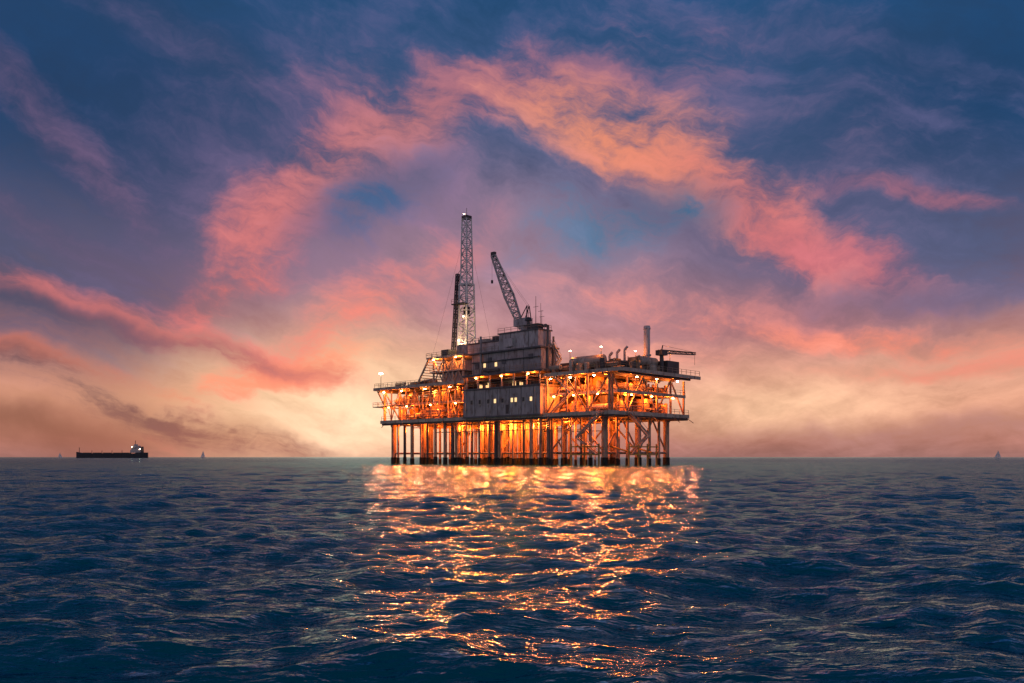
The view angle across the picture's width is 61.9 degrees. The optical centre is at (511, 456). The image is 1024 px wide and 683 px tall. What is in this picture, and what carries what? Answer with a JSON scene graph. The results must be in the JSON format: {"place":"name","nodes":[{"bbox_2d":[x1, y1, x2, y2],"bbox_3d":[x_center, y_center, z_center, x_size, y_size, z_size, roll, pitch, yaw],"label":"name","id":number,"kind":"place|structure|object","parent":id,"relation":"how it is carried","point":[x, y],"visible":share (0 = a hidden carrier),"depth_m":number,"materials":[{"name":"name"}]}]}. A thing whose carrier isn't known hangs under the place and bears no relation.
{"place":"outdoors","nodes":[
{"label":"outdoors","id":0,"kind":"place"},
{"bbox_2d":[470,362,532,404],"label":"window frames","id":1,"kind":"structure","parent":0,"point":[503,398],"depth_m":211.65,"materials":[{"name":"white metal"}]},
{"bbox_2d":[0,457,1023,682],"bbox_3d":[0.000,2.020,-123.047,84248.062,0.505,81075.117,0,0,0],"label":"sea water","id":2,"kind":"structure","parent":0,"point":[385,570],"depth_m":15.10,"materials":[{"name":"blue liquid"}]},
{"bbox_2d":[76,440,147,457],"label":"cargo ship","id":3,"kind":"object","parent":2,"relation":"on","point":[136,451],"visible":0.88,"depth_m":1792.07,"materials":[{"name":"metal"}]},
{"bbox_2d":[397,457,660,465],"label":"conductor growth","id":4,"kind":"object","parent":2,"relation":"in","point":[518,461],"visible":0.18,"depth_m":216.41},
{"bbox_2d":[391,457,669,465],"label":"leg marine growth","id":5,"kind":"object","parent":2,"relation":"in","point":[604,461],"visible":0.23,"depth_m":215.57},
{"bbox_2d":[391,417,669,456],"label":"jacket legs","id":6,"kind":"object","parent":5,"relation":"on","point":[604,436],"visible":0.32,"depth_m":216.17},
{"bbox_2d":[373,371,676,408],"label":"decks","id":7,"kind":"object","parent":6,"relation":"on","point":[537,376],"visible":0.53,"depth_m":212.68,"materials":[{"name":"grey metal"}]},
{"bbox_2d":[403,418,581,459],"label":"riser pipes","id":8,"kind":"object","parent":7,"relation":"attached to","point":[495,440],"visible":0.41,"depth_m":216.53,"materials":[{"name":"metal"}]},
{"bbox_2d":[463,386,558,416],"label":"accommodation block","id":9,"kind":"structure","parent":7,"relation":"on","point":[518,407],"depth_m":208.60,"materials":[{"name":"grey metal"}]},
{"bbox_2d":[471,380,529,413],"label":"dark windows","id":10,"kind":"structure","parent":9,"relation":"attached to","point":[501,399],"depth_m":211.29,"materials":[{"name":"glass"}]},
{"bbox_2d":[479,362,531,402],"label":"lit windows","id":11,"kind":"structure","parent":9,"relation":"part of","point":[487,386],"depth_m":212.92,"materials":[{"name":"yellow glass"}]},
{"bbox_2d":[462,328,560,418],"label":"block trim","id":12,"kind":"structure","parent":9,"relation":"attached to","point":[517,373],"depth_m":209.62,"materials":[{"name":"grey metal"}]},
{"bbox_2d":[491,254,526,329],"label":"crane boom","id":13,"kind":"object","parent":12,"relation":"on","point":[504,291],"visible":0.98,"depth_m":211.27,"materials":[{"name":"grey metal"}]},
{"bbox_2d":[513,317,532,326],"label":"crane house","id":14,"kind":"structure","parent":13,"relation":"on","point":[522,321],"depth_m":211.40,"materials":[{"name":"grey metal"}]},
{"bbox_2d":[491,252,530,317],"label":"crane rigging","id":15,"kind":"object","parent":14,"relation":"on","point":[492,253],"visible":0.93,"depth_m":211.38,"materials":[{"name":"metal"}]},
{"bbox_2d":[468,329,550,353],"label":"block","id":16,"kind":"structure","parent":12,"relation":"on","point":[537,337],"depth_m":207.52,"materials":[{"name":"grey metal"}]},
{"bbox_2d":[472,336,556,374],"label":"module","id":17,"kind":"object","parent":12,"relation":"on","point":[541,353],"visible":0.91,"depth_m":208.30,"materials":[{"name":"grey metal"}]},
{"bbox_2d":[475,325,557,387],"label":"shadow cladding","id":18,"kind":"structure","parent":12,"relation":"on","point":[543,381],"depth_m":208.73,"materials":[{"name":"grey metal"}]},
{"bbox_2d":[525,306,547,327],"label":"antennas","id":19,"kind":"object","parent":12,"relation":"on","point":[528,319],"visible":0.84,"depth_m":208.19,"materials":[{"name":"metal"}]},
{"bbox_2d":[377,373,684,420],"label":"perimeter trusses","id":20,"kind":"object","parent":7,"relation":"on","point":[611,377],"visible":0.59,"depth_m":202.48,"materials":[{"name":"orange metal"}]},
{"bbox_2d":[395,339,667,418],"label":"white vessels","id":21,"kind":"object","parent":7,"relation":"on","point":[591,359],"visible":0.35,"depth_m":199.60,"materials":[{"name":"metal"}]},
{"bbox_2d":[395,355,667,417],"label":"process vessels","id":22,"kind":"object","parent":7,"relation":"on","point":[579,366],"visible":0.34,"depth_m":202.90,"materials":[{"name":"metal"}]},
{"bbox_2d":[401,356,666,419],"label":"process equipment","id":23,"kind":"object","parent":7,"relation":"on","point":[571,399],"visible":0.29,"depth_m":213.89,"materials":[{"name":"beige metal"}]},
{"bbox_2d":[410,360,659,418],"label":"yellow equipment","id":24,"kind":"object","parent":7,"relation":"on","point":[595,379],"visible":0.15,"depth_m":232.48,"materials":[{"name":"paint"}]},
{"bbox_2d":[374,298,699,420],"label":"railings","id":25,"kind":"object","parent":7,"relation":"on","point":[553,369],"visible":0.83,"depth_m":207.87,"materials":[{"name":"beige metal"}]},
{"bbox_2d":[403,323,678,418],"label":"process skids","id":26,"kind":"object","parent":7,"relation":"on","point":[674,365],"visible":0.2,"depth_m":204.88,"materials":[{"name":"metal"}]},
{"bbox_2d":[417,353,471,383],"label":"drill floor","id":27,"kind":"structure","parent":26,"relation":"on","point":[462,357],"depth_m":233.61,"materials":[{"name":"white metal"}]},
{"bbox_2d":[441,344,475,381],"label":"drill floor cladding","id":28,"kind":"structure","parent":27,"relation":"on","point":[468,364],"depth_m":231.15,"materials":[{"name":"metal"}]},
{"bbox_2d":[434,208,489,355],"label":"mast equipment","id":29,"kind":"object","parent":27,"relation":"on","point":[454,324],"visible":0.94,"depth_m":237.42,"materials":[{"name":"metal"}]},
{"bbox_2d":[457,217,475,344],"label":"drilling mast","id":30,"kind":"object","parent":27,"relation":"on","point":[466,283],"visible":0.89,"depth_m":236.38,"materials":[{"name":"metal"}]},
{"bbox_2d":[550,338,649,453],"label":"stairs","id":31,"kind":"structure","parent":7,"relation":"on","point":[595,418],"depth_m":195.39,"materials":[{"name":"white metal"}]},
{"bbox_2d":[608,325,650,369],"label":"exhaust stack","id":32,"kind":"object","parent":7,"relation":"on","point":[646,328],"visible":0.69,"depth_m":202.28,"materials":[{"name":"grey metal"}]},
{"bbox_2d":[655,345,695,371],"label":"deck crane","id":33,"kind":"object","parent":7,"relation":"on","point":[661,353],"visible":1,"depth_m":203.12,"materials":[{"name":"metal"}]},
{"bbox_2d":[436,428,614,433],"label":"catwalk","id":34,"kind":"object","parent":6,"relation":"attached to","point":[516,430],"visible":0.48,"depth_m":216.12,"materials":[{"name":"brown metal"}]},
{"bbox_2d":[402,361,661,428],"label":"pipe runs","id":35,"kind":"object","parent":6,"relation":"on","point":[475,425],"visible":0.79,"depth_m":214.07,"materials":[{"name":"orange metal"}]},
{"bbox_2d":[380,351,692,427],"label":"lamp posts","id":36,"kind":"object","parent":6,"relation":"on","point":[548,416],"visible":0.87,"depth_m":205.12,"materials":[{"name":"metal"}]},
{"bbox_2d":[373,367,700,426],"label":"deck beams","id":37,"kind":"structure","parent":6,"relation":"on","point":[620,412],"depth_m":205.69,"materials":[{"name":"grey metal"}]},
{"bbox_2d":[397,417,659,459],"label":"well conductors","id":38,"kind":"object","parent":37,"relation":"attached to","point":[484,442],"visible":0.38,"depth_m":216.87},
{"bbox_2d":[0,0,1023,456],"label":"sky","id":39,"kind":"structure","parent":0,"point":[222,222],"materials":[{"name":"blue"}]},
{"bbox_2d":[395,418,664,454],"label":"jacket bracing","id":40,"kind":"object","parent":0,"point":[555,445],"visible":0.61,"depth_m":206.90,"materials":[{"name":"brown metal"}]},
{"bbox_2d":[570,443,657,465],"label":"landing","id":41,"kind":"object","parent":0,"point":[628,450],"visible":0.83,"depth_m":192.51,"materials":[{"name":"yellow paint"}]}
]}

